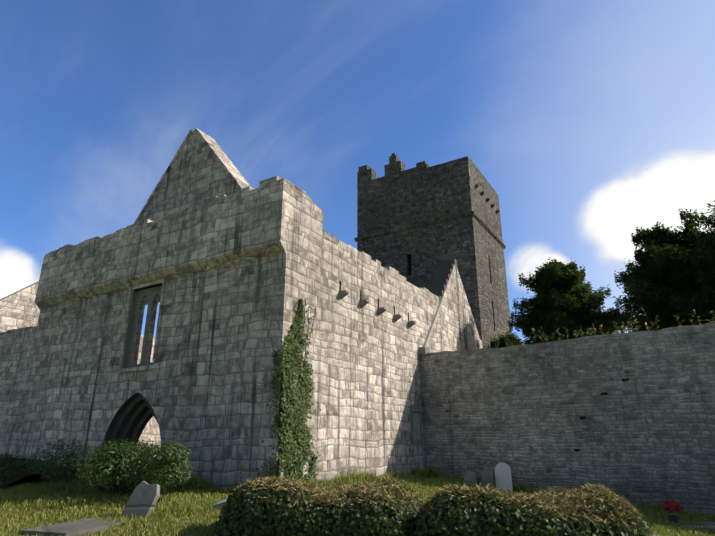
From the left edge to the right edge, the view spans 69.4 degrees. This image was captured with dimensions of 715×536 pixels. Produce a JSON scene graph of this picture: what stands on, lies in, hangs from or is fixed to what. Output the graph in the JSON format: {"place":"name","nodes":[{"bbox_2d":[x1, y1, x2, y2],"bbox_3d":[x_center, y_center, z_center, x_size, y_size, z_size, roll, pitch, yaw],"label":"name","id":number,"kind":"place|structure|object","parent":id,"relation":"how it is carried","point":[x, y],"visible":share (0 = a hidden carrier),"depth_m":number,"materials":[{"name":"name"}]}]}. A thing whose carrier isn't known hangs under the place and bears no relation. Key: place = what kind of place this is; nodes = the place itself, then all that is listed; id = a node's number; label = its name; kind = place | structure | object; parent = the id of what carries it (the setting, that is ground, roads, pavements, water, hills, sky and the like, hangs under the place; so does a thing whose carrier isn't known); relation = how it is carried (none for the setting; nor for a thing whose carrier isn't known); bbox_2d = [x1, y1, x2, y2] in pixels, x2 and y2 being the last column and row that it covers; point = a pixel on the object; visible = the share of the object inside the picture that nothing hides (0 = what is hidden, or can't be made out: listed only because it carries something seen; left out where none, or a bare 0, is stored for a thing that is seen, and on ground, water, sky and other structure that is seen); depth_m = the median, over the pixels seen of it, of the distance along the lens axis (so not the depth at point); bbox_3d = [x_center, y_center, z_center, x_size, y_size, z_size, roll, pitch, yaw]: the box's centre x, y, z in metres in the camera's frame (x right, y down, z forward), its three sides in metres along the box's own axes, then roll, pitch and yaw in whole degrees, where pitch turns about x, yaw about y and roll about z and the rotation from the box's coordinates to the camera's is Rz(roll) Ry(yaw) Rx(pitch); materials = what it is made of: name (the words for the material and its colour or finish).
{"place":"outdoors","nodes":[
{"label":"outdoors","id":0,"kind":"place"},
{"bbox_2d":[0,476,714,535],"bbox_3d":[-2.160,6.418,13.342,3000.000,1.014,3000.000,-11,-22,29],"label":"terrain","id":1,"kind":"structure","parent":0,"point":[19,482],"depth_m":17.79,"materials":[{"name":"green plant"}]},
{"bbox_2d":[0,323,37,457],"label":"range wall","id":2,"kind":"structure","parent":1,"relation":"on","point":[16,346],"depth_m":22.11,"materials":[{"name":"grey stone"}]},
{"bbox_2d":[0,281,39,331],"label":"wall","id":3,"kind":"structure","parent":2,"relation":"on","point":[19,309],"depth_m":31.49,"materials":[{"name":"grey stone"}]},
{"bbox_2d":[0,462,56,488],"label":"bush","id":4,"kind":"object","parent":1,"relation":"on","point":[21,471],"visible":0.19,"depth_m":16.76,"materials":[{"name":"green plant"}]},
{"bbox_2d":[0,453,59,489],"bbox_3d":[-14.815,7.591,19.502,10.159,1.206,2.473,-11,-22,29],"label":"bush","id":5,"kind":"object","parent":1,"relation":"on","point":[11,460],"depth_m":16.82,"materials":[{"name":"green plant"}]},
{"bbox_2d":[18,517,122,535],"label":"grave slab","id":6,"kind":"structure","parent":1,"relation":"on","point":[82,527],"depth_m":9.89,"materials":[{"name":"grey stone"}]},
{"bbox_2d":[23,424,192,495],"bbox_3d":[-7.039,5.371,14.222,6.732,1.961,2.622,-11,-22,29],"label":"bush","id":7,"kind":"object","parent":1,"relation":"on","point":[135,469],"depth_m":13.53,"materials":[{"name":"green plant"}]},
{"bbox_2d":[120,481,159,518],"bbox_3d":[-4.703,5.152,11.186,0.620,0.996,0.130,7,-35,22],"label":"leaning headstone","id":8,"kind":"object","parent":1,"relation":"on","point":[143,499],"visible":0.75,"depth_m":11.18,"materials":[{"name":"grey stone"}]},
{"bbox_2d":[137,335,160,461],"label":"wall","id":9,"kind":"structure","parent":1,"relation":"on","point":[151,428],"depth_m":24.70,"materials":[{"name":"stone"}]},
{"bbox_2d":[138,131,239,304],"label":"gable","id":10,"kind":"structure","parent":9,"relation":"on","point":[196,174],"depth_m":22.05,"materials":[{"name":"stone"}]},
{"bbox_2d":[134,128,250,223],"bbox_3d":[-6.980,-2.490,22.016,12.244,7.508,1.050,-11,-22,29],"label":"gable coping","id":11,"kind":"object","parent":10,"relation":"on","point":[233,173],"visible":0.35,"depth_m":22.13,"materials":[{"name":"stone"}]},
{"bbox_2d":[11,254,312,488],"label":"front wall","id":12,"kind":"structure","parent":1,"relation":"on","point":[224,332],"depth_m":16.84,"materials":[{"name":"stone"}]},
{"bbox_2d":[117,280,165,372],"bbox_3d":[-7.600,2.073,18.380,1.960,3.200,0.270,-11,-22,29],"label":"hood window","id":13,"kind":"structure","parent":12,"relation":"attached to","point":[140,368],"depth_m":18.19,"materials":[{"name":"stone"}]},
{"bbox_2d":[34,237,287,309],"bbox_3d":[-8.000,0.459,18.944,13.506,0.440,0.360,-11,-22,29],"label":"parapet chamfer","id":14,"kind":"object","parent":12,"relation":"attached to","point":[248,254],"visible":0.94,"depth_m":17.94,"materials":[{"name":"stone"}]},
{"bbox_2d":[35,180,306,298],"bbox_3d":[-7.777,-0.360,19.611,13.500,2.380,1.200,-11,-22,29],"label":"parapet band","id":15,"kind":"object","parent":12,"relation":"on","point":[274,210],"visible":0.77,"depth_m":17.95,"materials":[{"name":"stone"}]},
{"bbox_2d":[45,176,305,255],"bbox_3d":[-7.784,-1.594,20.018,13.500,0.259,1.127,-11,-22,29],"label":"coping","id":16,"kind":"object","parent":15,"relation":"on","point":[216,198],"visible":0.15,"depth_m":18.10,"materials":[{"name":"stone"}]},
{"bbox_2d":[249,298,328,482],"bbox_3d":[-1.807,3.872,15.493,0.990,5.958,2.779,-11,-22,29],"label":"ivy","id":17,"kind":"object","parent":12,"relation":"attached to","point":[292,420],"visible":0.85,"depth_m":14.63,"materials":[{"name":"green plant"}]},
{"bbox_2d":[294,298,315,362],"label":"ivy stems","id":18,"kind":"object","parent":12,"relation":"attached to","point":[308,327],"visible":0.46,"depth_m":15.93,"materials":[{"name":"brown plant"}]},
{"bbox_2d":[304,246,313,265],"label":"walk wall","id":19,"kind":"structure","parent":12,"relation":"on","point":[309,256],"depth_m":16.69,"materials":[{"name":"stone"}]},
{"bbox_2d":[305,221,314,249],"bbox_3d":[-2.077,-0.963,17.217,1.200,0.880,0.500,-11,-22,29],"label":"merlon","id":20,"kind":"object","parent":19,"relation":"on","point":[309,234],"visible":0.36,"depth_m":16.92,"materials":[{"name":"grey stone"}]},
{"bbox_2d":[306,195,323,230],"bbox_3d":[-1.862,-1.777,17.665,1.000,0.950,1.000,-11,-22,29],"label":"merlon","id":21,"kind":"object","parent":19,"relation":"on","point":[314,214],"visible":0.36,"depth_m":17.36,"materials":[{"name":"stone"}]},
{"bbox_2d":[226,496,415,535],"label":"tomb mound","id":22,"kind":"object","parent":1,"relation":"on","point":[269,534],"visible":0.04,"depth_m":8.77,"materials":[{"name":"green plant"}]},
{"bbox_2d":[212,499,226,508],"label":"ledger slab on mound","id":23,"kind":"structure","parent":22,"relation":"on","point":[218,504],"depth_m":9.66,"materials":[{"name":"stone"}]},
{"bbox_2d":[213,481,422,535],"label":"tomb mound ivy","id":24,"kind":"object","parent":22,"relation":"on","point":[343,520],"visible":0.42,"depth_m":8.63,"materials":[{"name":"green plant"}]},
{"bbox_2d":[226,474,420,531],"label":"tomb mound clippings","id":25,"kind":"object","parent":22,"relation":"on","point":[385,490],"visible":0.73,"depth_m":9.09,"materials":[{"name":"green plant"}]},
{"bbox_2d":[17,465,714,519],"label":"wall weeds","id":26,"kind":"object","parent":1,"relation":"on","point":[197,484],"depth_m":16.34,"materials":[{"name":"green plant"}]},
{"bbox_2d":[307,226,482,480],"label":"wall","id":27,"kind":"structure","parent":1,"relation":"on","point":[365,376],"depth_m":18.81,"materials":[{"name":"stone"}]},
{"bbox_2d":[339,280,408,320],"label":"beam sockets","id":28,"kind":"object","parent":27,"relation":"attached to","point":[361,298],"visible":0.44,"depth_m":19.18,"materials":[{"name":"black"}]},
{"bbox_2d":[338,290,415,326],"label":"corbels","id":29,"kind":"object","parent":27,"relation":"attached to","point":[362,303],"visible":1,"depth_m":19.96,"materials":[{"name":"grey stone"}]},
{"bbox_2d":[324,231,438,299],"bbox_3d":[1.002,0.225,22.140,1.140,0.280,10.118,-11,-22,29],"label":"wall coping","id":30,"kind":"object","parent":27,"relation":"on","point":[392,270],"depth_m":21.71,"materials":[{"name":"stone"}]},
{"bbox_2d":[410,405,422,442],"bbox_3d":[2.450,6.408,21.175,0.200,1.450,0.900,-11,-22,29],"label":"tablet frame","id":31,"kind":"object","parent":27,"relation":"attached to","point":[415,408],"visible":0.88,"depth_m":21.00,"materials":[{"name":"grey stone"}]},
{"bbox_2d":[413,411,420,439],"bbox_3d":[2.394,6.471,21.190,0.070,1.100,0.700,-11,-22,29],"label":"memorial tablet","id":32,"kind":"object","parent":31,"relation":"attached to","point":[416,422],"visible":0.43,"depth_m":21.19,"materials":[{"name":"stone"}]},
{"bbox_2d":[422,301,442,346],"bbox_3d":[3.527,2.760,24.386,0.148,3.078,2.773,-11,-22,29],"label":"coping","id":33,"kind":"object","parent":27,"relation":"attached to","point":[428,336],"visible":0.67,"depth_m":24.38,"materials":[{"name":"stone"}]},
{"bbox_2d":[425,259,456,300],"bbox_3d":[4.407,0.871,27.797,1.096,3.407,2.900,-11,-22,29],"label":"gable coping","id":34,"kind":"object","parent":27,"relation":"attached to","point":[439,278],"visible":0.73,"depth_m":27.87,"materials":[{"name":"grey stone"}]},
{"bbox_2d":[357,159,511,347],"bbox_3d":[5.522,4.037,36.403,8.700,20.400,7.000,-11,-22,29],"label":"tower shaft","id":35,"kind":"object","parent":1,"relation":"on","point":[472,247],"visible":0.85,"depth_m":35.13,"materials":[{"name":"grey stone"}]},
{"bbox_2d":[357,153,498,198],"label":"tower battlements","id":36,"kind":"object","parent":35,"relation":"on","point":[394,168],"visible":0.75,"depth_m":37.88,"materials":[{"name":"grey stone"}]},
{"bbox_2d":[354,211,505,248],"bbox_3d":[5.522,-1.814,38.392,9.020,0.280,7.320,-11,-22,29],"label":"string course","id":37,"kind":"object","parent":35,"relation":"attached to","point":[446,219],"visible":1,"depth_m":35.40,"materials":[{"name":"grey stone"}]},
{"bbox_2d":[475,184,499,213],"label":"corbels","id":38,"kind":"object","parent":35,"relation":"attached to","point":[487,199],"visible":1,"depth_m":36.97,"materials":[{"name":"grey stone"}]},
{"bbox_2d":[463,470,476,486],"bbox_3d":[3.947,7.432,18.093,0.450,0.619,0.100,-9,-29,24],"label":"grey headstone","id":39,"kind":"object","parent":1,"relation":"on","point":[469,477],"visible":0.79,"depth_m":18.07,"materials":[{"name":"grey stone"}]},
{"bbox_2d":[481,470,493,487],"bbox_3d":[4.542,7.428,18.033,0.400,0.696,0.100,-11,-22,29],"label":"grey headstone","id":40,"kind":"object","parent":1,"relation":"on","point":[486,477],"visible":0.67,"depth_m":18.02,"materials":[{"name":"grey stone"}]},
{"bbox_2d":[432,502,571,535],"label":"tomb mound","id":41,"kind":"object","parent":1,"relation":"on","point":[477,520],"visible":0.02,"depth_m":8.00,"materials":[{"name":"green plant"}]},
{"bbox_2d":[412,481,650,535],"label":"tomb mound clippings","id":42,"kind":"object","parent":41,"relation":"on","point":[552,500],"visible":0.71,"depth_m":8.09,"materials":[{"name":"green plant"}]},
{"bbox_2d":[410,490,657,535],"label":"tomb mound ivy","id":43,"kind":"object","parent":41,"relation":"on","point":[518,522],"visible":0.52,"depth_m":7.80,"materials":[{"name":"green plant"}]},
{"bbox_2d":[495,463,512,491],"bbox_3d":[5.108,7.343,18.063,0.550,0.999,0.090,-9,-21,26],"label":"white headstone","id":44,"kind":"object","parent":1,"relation":"on","point":[503,478],"visible":0.88,"depth_m":18.03,"materials":[{"name":"stone"}]},
{"bbox_2d":[491,330,524,347],"bbox_3d":[9.494,8.294,31.342,4.094,9.100,3.879,-11,-22,29],"label":"low tree","id":45,"kind":"object","parent":1,"relation":"on","point":[504,339],"depth_m":32.00,"materials":[{"name":"green plant"}]},
{"bbox_2d":[420,322,714,515],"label":"graveyard wall","id":46,"kind":"structure","parent":1,"relation":"on","point":[630,416],"depth_m":18.25,"materials":[{"name":"stone"}]},
{"bbox_2d":[418,347,428,354],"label":"stone block","id":47,"kind":"structure","parent":46,"relation":"on","point":[423,350],"depth_m":22.66,"materials":[{"name":"grey stone"}]},
{"bbox_2d":[451,310,714,349],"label":"wall-top plants","id":48,"kind":"object","parent":46,"relation":"on","point":[540,337],"visible":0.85,"depth_m":19.01,"materials":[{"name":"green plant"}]},
{"bbox_2d":[668,515,678,523],"bbox_3d":[8.627,6.870,14.057,0.270,0.220,0.270,-11,-22,29],"label":"flower pot","id":49,"kind":"object","parent":1,"relation":"on","point":[675,518],"visible":0.6,"depth_m":13.97,"materials":[{"name":"grey stone"}]},
{"bbox_2d":[664,509,680,513],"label":"flower leaves","id":50,"kind":"object","parent":49,"relation":"in","point":[676,511],"visible":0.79,"depth_m":13.99,"materials":[{"name":"green plant"}]},
{"bbox_2d":[661,499,682,510],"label":"red flowers","id":51,"kind":"object","parent":50,"relation":"attached to","point":[670,504],"visible":1,"depth_m":14.05,"materials":[{"name":"red plant"}]},
{"bbox_2d":[649,520,714,532],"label":"grave kerb","id":52,"kind":"structure","parent":1,"relation":"on","point":[708,524],"depth_m":13.85,"materials":[{"name":"grey stone"}]},
{"bbox_2d":[0,0,714,344],"label":"sky","id":53,"kind":"structure","parent":0,"point":[590,123],"materials":[{"name":"blue"}]},
{"bbox_2d":[508,257,634,344],"bbox_3d":[11.471,5.403,27.640,6.608,12.192,5.268,-11,-22,29],"label":"tree","id":54,"kind":"object","parent":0,"point":[551,319],"depth_m":28.01,"materials":[{"name":"green plant"}]},
{"bbox_2d":[587,221,714,334],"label":"tree","id":55,"kind":"object","parent":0,"point":[667,246],"depth_m":24.09,"materials":[{"name":"green plant"}]},
{"bbox_2d":[668,200,714,321],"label":"tree","id":56,"kind":"object","parent":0,"point":[705,249],"depth_m":22.21,"materials":[{"name":"green plant"}]}
]}

